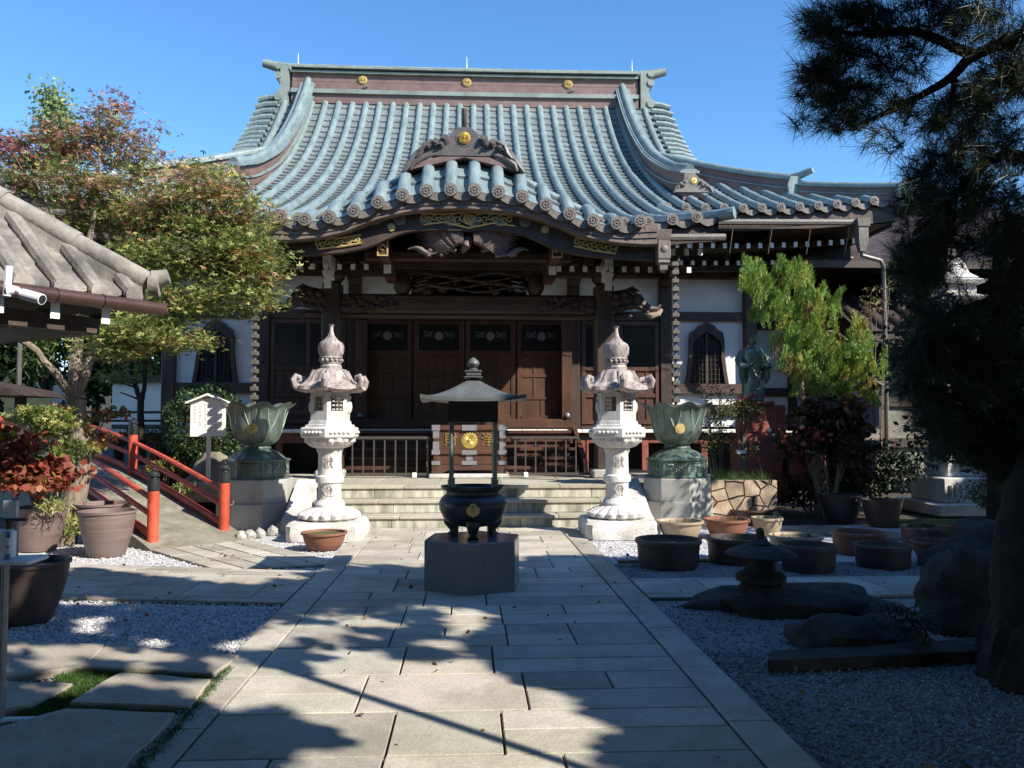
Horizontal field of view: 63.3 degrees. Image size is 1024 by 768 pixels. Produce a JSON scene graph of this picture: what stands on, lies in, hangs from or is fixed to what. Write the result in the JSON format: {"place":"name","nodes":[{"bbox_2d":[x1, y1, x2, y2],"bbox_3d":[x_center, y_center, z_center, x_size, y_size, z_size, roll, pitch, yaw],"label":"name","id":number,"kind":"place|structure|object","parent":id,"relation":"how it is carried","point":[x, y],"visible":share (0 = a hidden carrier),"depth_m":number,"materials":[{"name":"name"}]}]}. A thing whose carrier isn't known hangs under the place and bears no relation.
{"place":"outdoors","nodes":[
{"label":"outdoors","id":0,"kind":"place"},
{"bbox_2d":[0,186,170,344],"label":"purification pavilion","id":1,"kind":"structure","parent":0,"point":[68,271],"depth_m":8.29,"materials":[{"name":"grey tile"}]},
{"bbox_2d":[3,266,46,304],"bbox_3d":[-3.974,-0.804,6.768,0.364,0.327,0.110,0,-3,8],"label":"security camera","id":2,"kind":"object","parent":1,"relation":"attached to","point":[9,289],"visible":1,"depth_m":6.75,"materials":[{"name":"white plastic"}]},
{"bbox_2d":[23,375,149,466],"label":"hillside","id":3,"kind":"structure","parent":0,"point":[109,451],"depth_m":32.83,"materials":[{"name":"green plant"}]},
{"bbox_2d":[8,599,281,689],"bbox_3d":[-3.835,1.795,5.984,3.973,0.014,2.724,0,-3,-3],"label":"gravel","id":4,"kind":"structure","parent":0,"point":[154,625],"depth_m":6.23,"materials":[{"name":"grey gravel"}]},
{"bbox_2d":[0,554,72,626],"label":"round tub","id":5,"kind":"object","parent":4,"relation":"on","point":[36,589],"visible":0.81,"depth_m":6.19,"materials":[{"name":"ceramic"}]},
{"bbox_2d":[11,678,85,716],"bbox_3d":[-3.982,1.697,3.826,4.440,0.005,2.600,0,-3,-3],"label":"soil bed","id":6,"kind":"object","parent":4,"relation":"on","point":[45,680],"depth_m":4.87,"materials":[{"name":"brown soil"}]},
{"bbox_2d":[0,498,48,725],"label":"metal stand","id":7,"kind":"object","parent":6,"relation":"on","point":[11,508],"visible":0.8,"depth_m":4.18,"materials":[{"name":"grey metal"}]},
{"bbox_2d":[0,518,27,559],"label":"sanitiser bottle","id":8,"kind":"object","parent":7,"relation":"on","point":[8,536],"visible":1,"depth_m":4.17,"materials":[{"name":"white plastic"}]},
{"bbox_2d":[3,681,72,716],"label":"paving slab","id":9,"kind":"structure","parent":6,"relation":"on","point":[24,696],"depth_m":4.51,"materials":[{"name":"stone"}]},
{"bbox_2d":[0,709,174,767],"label":"paving slab","id":10,"kind":"structure","parent":6,"relation":"on","point":[82,738],"depth_m":3.86,"materials":[{"name":"stone"}]},
{"bbox_2d":[1,665,233,767],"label":"grass","id":11,"kind":"structure","parent":6,"relation":"on","point":[81,680],"depth_m":4.49,"materials":[{"name":"green plant"}]},
{"bbox_2d":[70,672,209,711],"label":"paving slab","id":12,"kind":"structure","parent":6,"relation":"on","point":[142,691],"depth_m":4.51,"materials":[{"name":"stone"}]},
{"bbox_2d":[6,640,104,681],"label":"paving slab","id":13,"kind":"structure","parent":4,"relation":"on","point":[42,660],"depth_m":5.21,"materials":[{"name":"stone"}]},
{"bbox_2d":[82,644,238,676],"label":"paving slab","id":14,"kind":"structure","parent":4,"relation":"on","point":[128,659],"depth_m":5.12,"materials":[{"name":"stone"}]},
{"bbox_2d":[60,563,316,604],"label":"side path","id":15,"kind":"structure","parent":0,"point":[101,582],"depth_m":7.70,"materials":[{"name":"stone"}]},
{"bbox_2d":[151,540,329,568],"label":"apron paving","id":16,"kind":"structure","parent":0,"point":[248,554],"depth_m":9.35,"materials":[{"name":"stone"}]},
{"bbox_2d":[64,527,913,767],"bbox_3d":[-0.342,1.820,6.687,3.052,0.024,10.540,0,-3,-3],"label":"stone path","id":17,"kind":"structure","parent":0,"point":[287,694],"depth_m":4.77,"materials":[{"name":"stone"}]},
{"bbox_2d":[42,536,769,570],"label":"gravel","id":18,"kind":"structure","parent":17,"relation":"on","point":[617,544],"depth_m":9.69,"materials":[{"name":"white gravel"}]},
{"bbox_2d":[424,531,518,596],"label":"granite plinth","id":19,"kind":"structure","parent":17,"relation":"on","point":[460,564],"depth_m":7.30,"materials":[{"name":"grey stone"}]},
{"bbox_2d":[420,357,526,539],"bbox_3d":[-0.360,0.595,7.692,0.940,1.688,0.800,0,-3,-3],"label":"incense burner","id":20,"kind":"object","parent":19,"relation":"on","point":[473,508],"visible":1,"depth_m":7.52,"materials":[{"name":"brown metal"}]},
{"bbox_2d":[23,532,1001,767],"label":"fallen leaves","id":21,"kind":"object","parent":17,"relation":"on","point":[927,765],"visible":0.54,"depth_m":6.24,"materials":[{"name":"brown plant"}]},
{"bbox_2d":[0,467,985,528],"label":"ground","id":22,"kind":"structure","parent":0,"point":[799,515],"depth_m":13.97,"materials":[{"name":"soil"}]},
{"bbox_2d":[0,326,34,383],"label":"broadleaf tree","id":23,"kind":"object","parent":22,"relation":"on","point":[7,351],"visible":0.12,"depth_m":24.73,"materials":[{"name":"green plant"}]},
{"bbox_2d":[0,381,66,441],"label":"shrine","id":24,"kind":"object","parent":22,"relation":"on","point":[20,394],"visible":0.46,"depth_m":14.89,"materials":[{"name":"brown wood"}]},
{"bbox_2d":[0,385,67,442],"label":"fence","id":25,"kind":"object","parent":22,"relation":"on","point":[8,402],"depth_m":23.35,"materials":[{"name":"grey metal"}]},
{"bbox_2d":[0,337,70,389],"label":"broadleaf tree","id":26,"kind":"object","parent":22,"relation":"on","point":[43,377],"visible":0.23,"depth_m":24.70,"materials":[{"name":"green plant"}]},
{"bbox_2d":[19,72,88,390],"bbox_3d":[-16.295,-4.061,29.256,2.907,13.968,3.372,0,-3,-3],"label":"broadleaf tree","id":27,"kind":"object","parent":22,"relation":"on","point":[51,103],"visible":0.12,"depth_m":29.30,"materials":[{"name":"green plant"}]},
{"bbox_2d":[42,312,142,428],"bbox_3d":[-12.218,0.180,24.491,2.436,5.041,2.609,-2,-4,38],"label":"broadleaf tree","id":28,"kind":"object","parent":22,"relation":"on","point":[92,392],"visible":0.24,"depth_m":24.11,"materials":[{"name":"green plant"}]},
{"bbox_2d":[0,399,249,550],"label":"arched bridge","id":29,"kind":"structure","parent":22,"relation":"on","point":[171,517],"depth_m":11.18,"materials":[{"name":"concrete"}]},
{"bbox_2d":[89,288,177,464],"bbox_3d":[-6.846,-0.199,15.009,1.749,3.293,1.558,1,-3,-23],"label":"slim tree","id":30,"kind":"object","parent":22,"relation":"on","point":[121,379],"visible":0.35,"depth_m":14.67,"materials":[{"name":"green plant"}]},
{"bbox_2d":[106,375,160,428],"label":"white wall","id":31,"kind":"structure","parent":22,"relation":"on","point":[152,401],"depth_m":22.51,"materials":[{"name":"paint"}]},
{"bbox_2d":[137,457,198,496],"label":"azalea shrub","id":32,"kind":"object","parent":22,"relation":"on","point":[177,485],"visible":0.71,"depth_m":12.78,"materials":[{"name":"green plant"}]},
{"bbox_2d":[0,529,346,571],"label":"gravel bed","id":33,"kind":"object","parent":22,"relation":"on","point":[279,538],"depth_m":9.74,"materials":[{"name":"white gravel"}]},
{"bbox_2d":[19,504,68,551],"bbox_3d":[-5.679,1.731,9.959,0.633,0.513,0.633,0,-3,-3],"label":"planter","id":34,"kind":"object","parent":33,"relation":"on","point":[40,530],"visible":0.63,"depth_m":9.75,"materials":[{"name":"ceramic"}]},
{"bbox_2d":[0,425,87,508],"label":"round leaved shrub","id":35,"kind":"object","parent":34,"relation":"on","point":[29,475],"visible":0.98,"depth_m":9.68,"materials":[{"name":"red plant"}]},
{"bbox_2d":[0,402,101,545],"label":"maple seedling","id":36,"kind":"object","parent":33,"relation":"on","point":[47,417],"visible":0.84,"depth_m":10.16,"materials":[{"name":"green plant"}]},
{"bbox_2d":[43,405,130,484],"bbox_3d":[-5.465,1.149,10.745,1.020,1.765,0.766,0,-3,-3],"label":"round leaved shrub","id":37,"kind":"object","parent":33,"relation":"on","point":[101,415],"visible":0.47,"depth_m":10.74,"materials":[{"name":"green plant"}]},
{"bbox_2d":[73,500,131,538],"bbox_3d":[-5.239,1.772,10.632,0.707,0.497,0.707,0,-3,-3],"label":"planter","id":38,"kind":"object","parent":33,"relation":"on","point":[106,503],"visible":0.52,"depth_m":10.49,"materials":[{"name":"ceramic"}]},
{"bbox_2d":[77,508,137,557],"bbox_3d":[-4.664,1.712,9.561,0.631,0.511,0.631,0,-3,-3],"label":"planter","id":39,"kind":"object","parent":33,"relation":"on","point":[106,532],"visible":1,"depth_m":9.35,"materials":[{"name":"ceramic"}]},
{"bbox_2d":[0,85,310,544],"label":"maple tree","id":40,"kind":"object","parent":33,"relation":"on","point":[236,259],"visible":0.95,"depth_m":10.53,"materials":[{"name":"green plant"}]},
{"bbox_2d":[301,529,347,550],"bbox_3d":[-2.264,1.885,10.000,0.552,0.210,0.552,0,-3,-3],"label":"shallow bowl","id":41,"kind":"object","parent":33,"relation":"on","point":[323,539],"visible":1,"depth_m":9.82,"materials":[{"name":"ceramic"}]},
{"bbox_2d":[286,324,370,542],"bbox_3d":[-2.436,0.620,11.124,1.003,2.847,1.104,0,-3,-3],"label":"stone lantern","id":42,"kind":"object","parent":33,"relation":"on","point":[329,432],"visible":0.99,"depth_m":10.91,"materials":[{"name":"white stone"}]},
{"bbox_2d":[160,378,242,465],"bbox_3d":[-5.270,1.046,14.316,1.568,2.312,1.375,0,-3,-3],"label":"clipped bush","id":43,"kind":"object","parent":22,"relation":"on","point":[188,456],"visible":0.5,"depth_m":14.04,"materials":[{"name":"green plant"}]},
{"bbox_2d":[185,452,227,481],"bbox_3d":[-4.884,1.709,13.716,1.154,1.186,0.646,0,-3,-3],"label":"garden rock","id":44,"kind":"object","parent":22,"relation":"on","point":[199,465],"visible":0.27,"depth_m":13.55,"materials":[{"name":"grey stone"}]},
{"bbox_2d":[216,401,295,529],"bbox_3d":[-3.803,1.187,12.380,1.070,1.835,1.070,0,-3,-3],"label":"lotus basin","id":45,"kind":"object","parent":22,"relation":"on","point":[261,485],"visible":0.97,"depth_m":12.02,"materials":[{"name":"green metal"}]},
{"bbox_2d":[195,468,646,514],"bbox_3d":[-0.787,1.979,15.467,9.000,0.555,4.870,0,-3,-3],"label":"terrace base","id":46,"kind":"object","parent":22,"relation":"on","point":[210,506],"depth_m":16.03,"materials":[{"name":"stone"}]},
{"bbox_2d":[185,393,229,483],"bbox_3d":[-4.770,1.141,13.000,0.659,1.987,0.170,0,-3,-3],"label":"notice board","id":47,"kind":"object","parent":46,"relation":"on","point":[208,418],"visible":0.96,"depth_m":13.02,"materials":[{"name":"white paint"}]},
{"bbox_2d":[178,473,710,501],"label":"terrace paving","id":48,"kind":"structure","parent":46,"relation":"on","point":[405,480],"depth_m":13.86,"materials":[{"name":"grey stone"}]},
{"bbox_2d":[342,436,430,477],"bbox_3d":[-2.231,1.280,14.526,1.616,0.720,0.130,0,-3,-3],"label":"metal railing","id":49,"kind":"object","parent":48,"relation":"on","point":[416,474],"visible":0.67,"depth_m":14.55,"materials":[{"name":"brown metal"}]},
{"bbox_2d":[429,471,509,477],"bbox_3d":[-0.764,1.621,14.854,1.404,0.070,0.830,0,-3,-3],"label":"box footstone","id":50,"kind":"object","parent":48,"relation":"on","point":[472,474],"visible":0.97,"depth_m":14.46,"materials":[{"name":"white stone"}]},
{"bbox_2d":[432,425,506,473],"bbox_3d":[-0.764,1.159,14.864,1.314,0.852,0.676,0,-3,-3],"label":"offering box","id":51,"kind":"object","parent":50,"relation":"on","point":[472,447],"visible":0.91,"depth_m":14.55,"materials":[{"name":"brown wood"}]},
{"bbox_2d":[512,436,591,477],"bbox_3d":[0.779,1.287,14.678,1.556,0.720,0.130,0,-3,-3],"label":"metal railing","id":52,"kind":"object","parent":48,"relation":"on","point":[525,474],"visible":0.81,"depth_m":14.69,"materials":[{"name":"brown metal"}]},
{"bbox_2d":[727,401,810,502],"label":"statue plinth","id":53,"kind":"structure","parent":48,"relation":"on","point":[757,434],"depth_m":13.85,"materials":[{"name":"stone"}]},
{"bbox_2d":[735,334,771,400],"bbox_3d":[4.103,-0.275,14.143,0.627,1.145,0.433,0,-3,-3],"label":"monk statue","id":54,"kind":"object","parent":53,"relation":"on","point":[753,362],"visible":0.96,"depth_m":14.00,"materials":[{"name":"green metal"}]},
{"bbox_2d":[692,381,736,476],"bbox_3d":[3.594,1.077,14.386,0.851,2.256,0.872,2,-3,-31],"label":"nandina shrub","id":55,"kind":"object","parent":46,"relation":"on","point":[706,402],"visible":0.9,"depth_m":14.35,"materials":[{"name":"red plant"}]},
{"bbox_2d":[693,413,741,474],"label":"nandina shrub","id":56,"kind":"object","parent":46,"relation":"on","point":[722,441],"visible":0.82,"depth_m":13.83,"materials":[{"name":"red plant"}]},
{"bbox_2d":[707,393,769,476],"bbox_3d":[3.775,1.150,13.776,1.050,2.047,0.918,0,-3,-3],"label":"nandina shrub","id":57,"kind":"object","parent":46,"relation":"on","point":[740,413],"visible":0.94,"depth_m":13.77,"materials":[{"name":"red plant"}]},
{"bbox_2d":[0,53,910,491],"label":"temple hall","id":58,"kind":"structure","parent":22,"relation":"on","point":[532,233],"depth_m":18.38,"materials":[{"name":"brown wood"}]},
{"bbox_2d":[192,318,237,382],"bbox_3d":[-6.553,-0.736,18.355,0.986,1.419,0.110,0,-3,-3],"label":"bell window","id":59,"kind":"structure","parent":58,"relation":"in","point":[219,365],"depth_m":18.35,"materials":[{"name":"black wood"}]},
{"bbox_2d":[249,280,259,406],"bbox_3d":[-3.875,-0.720,12.520,0.110,2.182,0.110,0,-3,-3],"label":"rain chain","id":60,"kind":"object","parent":58,"relation":"hanging from","point":[254,362],"visible":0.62,"depth_m":12.46,"materials":[{"name":"metal"}]},
{"bbox_2d":[269,319,347,427],"bbox_3d":[-4.515,-0.232,18.424,1.680,2.420,0.110,0,-3,-3],"label":"side door","id":61,"kind":"structure","parent":58,"relation":"in","point":[294,343],"depth_m":18.39,"materials":[{"name":"brown wood"}]},
{"bbox_2d":[367,320,412,418],"bbox_3d":[-2.781,-0.260,18.483,1.110,2.320,0.080,0,-3,-3],"label":"door leaf","id":62,"kind":"structure","parent":58,"relation":"in","point":[389,358],"depth_m":18.48,"materials":[{"name":"brown wood"}]},
{"bbox_2d":[414,320,463,418],"bbox_3d":[-1.631,-0.258,18.506,1.110,2.320,0.080,0,-3,-3],"label":"door leaf","id":63,"kind":"structure","parent":58,"relation":"in","point":[438,345],"depth_m":18.51,"materials":[{"name":"brown wood"}]},
{"bbox_2d":[466,321,514,418],"bbox_3d":[-0.482,-0.256,18.564,1.110,2.320,0.080,0,-3,-3],"label":"door leaf","id":64,"kind":"structure","parent":58,"relation":"in","point":[491,343],"depth_m":18.58,"materials":[{"name":"brown wood"}]},
{"bbox_2d":[517,321,560,418],"bbox_3d":[0.665,-0.251,18.657,1.110,2.320,0.080,0,-3,-3],"label":"door leaf","id":65,"kind":"structure","parent":58,"relation":"in","point":[538,342],"depth_m":18.65,"materials":[{"name":"brown wood"}]},
{"bbox_2d":[580,321,659,427],"bbox_3d":[2.446,-0.215,18.775,1.780,2.420,0.110,0,-3,-3],"label":"side door","id":66,"kind":"structure","parent":58,"relation":"in","point":[642,337],"depth_m":18.77,"materials":[{"name":"brown wood"}]},
{"bbox_2d":[670,262,679,406],"bbox_3d":[2.527,-0.738,12.845,0.110,2.314,0.110,0,-3,-3],"label":"rain chain","id":67,"kind":"object","parent":58,"relation":"hanging from","point":[675,332],"visible":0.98,"depth_m":12.81,"materials":[{"name":"metal"}]},
{"bbox_2d":[685,322,728,383],"bbox_3d":[4.433,-0.709,18.910,0.986,1.419,0.110,0,-3,-3],"label":"bell window","id":68,"kind":"structure","parent":58,"relation":"in","point":[706,344],"depth_m":18.90,"materials":[{"name":"black wood"}]},
{"bbox_2d":[281,478,653,532],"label":"stone steps","id":69,"kind":"structure","parent":22,"relation":"on","point":[416,505],"depth_m":12.38,"materials":[{"name":"beige stone"}]},
{"bbox_2d":[641,402,712,526],"bbox_3d":[2.529,1.203,12.701,1.070,1.835,1.070,-1,-3,15],"label":"lotus basin","id":70,"kind":"object","parent":22,"relation":"on","point":[676,481],"visible":1,"depth_m":12.33,"materials":[{"name":"green metal"}]},
{"bbox_2d":[711,475,776,515],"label":"rubble wall","id":71,"kind":"structure","parent":22,"relation":"on","point":[748,494],"depth_m":12.47,"materials":[{"name":"stone"}]},
{"bbox_2d":[708,467,779,484],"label":"grass tuft","id":72,"kind":"object","parent":71,"relation":"on","point":[753,476],"visible":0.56,"depth_m":12.68,"materials":[{"name":"green plant"}]},
{"bbox_2d":[577,525,917,563],"bbox_3d":[4.206,2.044,10.790,6.500,0.008,3.300,0,-3,-3],"label":"gravel bed","id":73,"kind":"object","parent":22,"relation":"on","point":[704,531],"visible":0.09,"depth_m":10.47,"materials":[{"name":"white gravel"}]},
{"bbox_2d":[578,326,660,539],"bbox_3d":[1.429,0.629,11.319,1.003,2.847,1.104,0,-3,-3],"label":"stone lantern","id":74,"kind":"object","parent":73,"relation":"on","point":[616,432],"visible":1,"depth_m":11.10,"materials":[{"name":"white stone"}]},
{"bbox_2d":[657,517,703,536],"bbox_3d":[2.222,1.899,10.954,0.614,0.275,0.614,0,-3,-3],"label":"water bowl","id":75,"kind":"object","parent":73,"relation":"on","point":[690,526],"visible":0.85,"depth_m":10.75,"materials":[{"name":"beige ceramic"}]},
{"bbox_2d":[703,515,749,533],"bbox_3d":[2.858,1.899,11.043,0.603,0.284,0.603,0,-3,-3],"label":"flower pot","id":76,"kind":"object","parent":73,"relation":"on","point":[724,524],"visible":0.81,"depth_m":10.85,"materials":[{"name":"ceramic"}]},
{"bbox_2d":[705,533,767,565],"bbox_3d":[2.454,1.799,9.083,0.658,0.292,0.658,0,-3,-3],"label":"clay tub","id":77,"kind":"object","parent":73,"relation":"on","point":[719,544],"visible":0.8,"depth_m":8.91,"materials":[{"name":"ceramic"}]},
{"bbox_2d":[751,515,783,535],"bbox_3d":[3.464,1.910,11.260,0.427,0.283,0.428,0,-3,-3],"label":"water bowl","id":78,"kind":"object","parent":73,"relation":"on","point":[768,524],"visible":0.88,"depth_m":11.11,"materials":[{"name":"beige ceramic"}]},
{"bbox_2d":[768,532,823,545],"bbox_3d":[3.231,1.823,9.451,0.602,0.279,0.602,0,-3,-3],"label":"water bowl","id":79,"kind":"object","parent":73,"relation":"on","point":[776,538],"visible":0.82,"depth_m":9.46,"materials":[{"name":"beige ceramic"}]},
{"bbox_2d":[783,525,844,535],"bbox_3d":[4.343,2.063,11.704,1.000,0.040,0.975,0,-3,-3],"label":"stepping stone","id":80,"kind":"object","parent":73,"relation":"on","point":[823,530],"visible":0.61,"depth_m":11.70,"materials":[{"name":"grey stone"}]},
{"bbox_2d":[830,528,887,555],"bbox_3d":[4.069,1.833,9.742,0.626,0.287,0.626,0,-3,-3],"label":"water bowl","id":81,"kind":"object","parent":73,"relation":"on","point":[843,539],"visible":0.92,"depth_m":9.59,"materials":[{"name":"ceramic"}]},
{"bbox_2d":[860,497,903,526],"bbox_3d":[5.482,1.905,12.293,0.586,0.394,0.586,0,-3,-3],"label":"planter","id":82,"kind":"object","parent":73,"relation":"on","point":[882,512],"visible":1,"depth_m":12.10,"materials":[{"name":"brown ceramic"}]},
{"bbox_2d":[899,522,950,543],"bbox_3d":[5.201,1.873,10.373,0.666,0.269,0.665,0,-3,-3],"label":"water bowl","id":83,"kind":"object","parent":73,"relation":"on","point":[917,530],"visible":0.74,"depth_m":10.25,"materials":[{"name":"brown ceramic"}]},
{"bbox_2d":[848,228,1023,519],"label":"evergreen tree","id":84,"kind":"object","parent":73,"relation":"on","point":[992,506],"visible":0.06,"depth_m":11.91,"materials":[{"name":"green plant"}]},
{"bbox_2d":[736,252,891,516],"bbox_3d":[5.066,-0.042,13.646,2.874,4.418,1.087,0,-3,-3],"label":"juniper tree","id":85,"kind":"object","parent":22,"relation":"on","point":[808,298],"visible":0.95,"depth_m":13.48,"materials":[{"name":"green plant"}]},
{"bbox_2d":[614,561,1023,767],"bbox_3d":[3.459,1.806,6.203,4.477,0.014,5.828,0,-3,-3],"label":"gravel","id":86,"kind":"structure","parent":22,"relation":"on","point":[868,694],"depth_m":4.55,"materials":[{"name":"grey gravel"}]},
{"bbox_2d":[635,534,701,570],"bbox_3d":[1.657,1.775,8.799,0.699,0.312,0.700,0,-3,-3],"label":"clay tub","id":87,"kind":"object","parent":86,"relation":"on","point":[664,552],"visible":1,"depth_m":8.54,"materials":[{"name":"ceramic"}]},
{"bbox_2d":[676,582,906,619],"bbox_3d":[2.337,1.888,6.828,2.004,0.462,0.815,0,-3,-3],"label":"garden rock","id":88,"kind":"object","parent":86,"relation":"on","point":[800,600],"visible":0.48,"depth_m":6.56,"materials":[{"name":"grey stone"}]},
{"bbox_2d":[724,528,796,595],"bbox_3d":[2.014,1.440,6.727,0.570,0.546,0.570,0,-3,-3],"label":"lantern","id":89,"kind":"object","parent":88,"relation":"on","point":[760,554],"visible":0.99,"depth_m":6.60,"materials":[{"name":"grey stone"}]},
{"bbox_2d":[778,540,837,573],"bbox_3d":[3.063,1.776,8.583,0.584,0.288,0.584,0,-3,-3],"label":"clay tub","id":90,"kind":"object","parent":86,"relation":"on","point":[815,557],"visible":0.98,"depth_m":8.36,"materials":[{"name":"ceramic"}]},
{"bbox_2d":[783,613,932,648],"bbox_3d":[2.379,1.787,5.665,0.972,0.466,0.595,0,-3,-3],"label":"garden rock","id":91,"kind":"object","parent":86,"relation":"on","point":[822,630],"visible":0.5,"depth_m":5.51,"materials":[{"name":"grey stone"}]},
{"bbox_2d":[768,638,977,671],"bbox_3d":[2.511,1.725,5.287,1.988,0.070,0.282,1,-3,-12],"label":"long stone","id":92,"kind":"object","parent":86,"relation":"on","point":[920,653],"visible":0.82,"depth_m":5.19,"materials":[{"name":"grey stone"}]},
{"bbox_2d":[852,540,913,569],"bbox_3d":[3.938,1.800,8.819,0.600,0.264,0.600,0,-3,-3],"label":"clay tub","id":93,"kind":"object","parent":86,"relation":"on","point":[883,555],"visible":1,"depth_m":8.61,"materials":[{"name":"ceramic"}]},
{"bbox_2d":[773,0,1023,695],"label":"pine tree","id":94,"kind":"object","parent":86,"relation":"on","point":[971,430],"visible":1,"depth_m":4.86,"materials":[{"name":"green plant"}]},
{"bbox_2d":[871,600,943,642],"bbox_3d":[2.593,1.586,5.404,0.469,0.379,0.424,0,-3,-3],"label":"dark fern","id":95,"kind":"object","parent":86,"relation":"on","point":[915,624],"visible":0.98,"depth_m":5.37,"materials":[{"name":"green plant"}]},
{"bbox_2d":[913,542,991,637],"bbox_3d":[3.385,1.633,6.162,0.725,0.935,0.627,0,-3,-3],"label":"garden rock","id":96,"kind":"object","parent":86,"relation":"on","point":[951,590],"visible":0.45,"depth_m":5.97,"materials":[{"name":"grey stone"}]},
{"bbox_2d":[917,517,994,565],"bbox_3d":[5.226,1.815,8.858,1.833,0.767,1.145,0,-3,-3],"label":"garden rock","id":97,"kind":"object","parent":86,"relation":"on","point":[976,533],"visible":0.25,"depth_m":8.78,"materials":[{"name":"grey stone"}]},
{"bbox_2d":[772,391,882,518],"bbox_3d":[4.973,1.123,13.094,1.925,2.045,1.032,0,-3,-3],"label":"red leaved shrub","id":98,"kind":"object","parent":22,"relation":"on","point":[844,425],"visible":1,"depth_m":12.97,"materials":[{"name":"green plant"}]},
{"bbox_2d":[819,493,862,523],"bbox_3d":[5.074,1.914,12.792,0.622,0.424,0.622,0,-3,-3],"label":"planter","id":99,"kind":"object","parent":22,"relation":"on","point":[841,508],"visible":1,"depth_m":12.58,"materials":[{"name":"ceramic"}]},
{"bbox_2d":[772,437,933,513],"bbox_3d":[5.427,1.527,14.117,3.377,1.348,2.277,-1,-3,19],"label":"dark hedge","id":100,"kind":"object","parent":22,"relation":"on","point":[909,468],"visible":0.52,"depth_m":13.77,"materials":[{"name":"green plant"}]},
{"bbox_2d":[856,380,883,497],"bbox_3d":[6.017,1.036,13.903,0.402,2.287,0.170,0,-3,-3],"label":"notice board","id":101,"kind":"object","parent":22,"relation":"on","point":[873,418],"visible":0.4,"depth_m":13.91,"materials":[{"name":"wood"}]},
{"bbox_2d":[726,208,1023,483],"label":"side hall","id":102,"kind":"structure","parent":22,"relation":"on","point":[851,270],"depth_m":19.15,"materials":[{"name":"white paint"}]},
{"bbox_2d":[859,275,895,497],"bbox_3d":[7.029,0.086,15.889,0.740,4.378,0.770,0,-3,-3],"label":"climbing plant","id":103,"kind":"object","parent":22,"relation":"on","point":[869,318],"visible":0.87,"depth_m":15.89,"materials":[{"name":"green plant"}]},
{"bbox_2d":[896,237,987,516],"bbox_3d":[7.613,-0.202,14.330,1.440,4.800,1.440,0,-3,-3],"label":"stone pagoda","id":104,"kind":"object","parent":22,"relation":"on","point":[937,493],"visible":0.27,"depth_m":13.88,"materials":[{"name":"grey stone"}]},
{"bbox_2d":[0,0,1023,370],"label":"sky","id":105,"kind":"structure","parent":0,"point":[195,66],"materials":[{"name":"blue"}]},
{"bbox_2d":[630,576,919,599],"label":"side path","id":106,"kind":"structure","parent":0,"point":[687,588],"depth_m":7.70,"materials":[{"name":"stone"}]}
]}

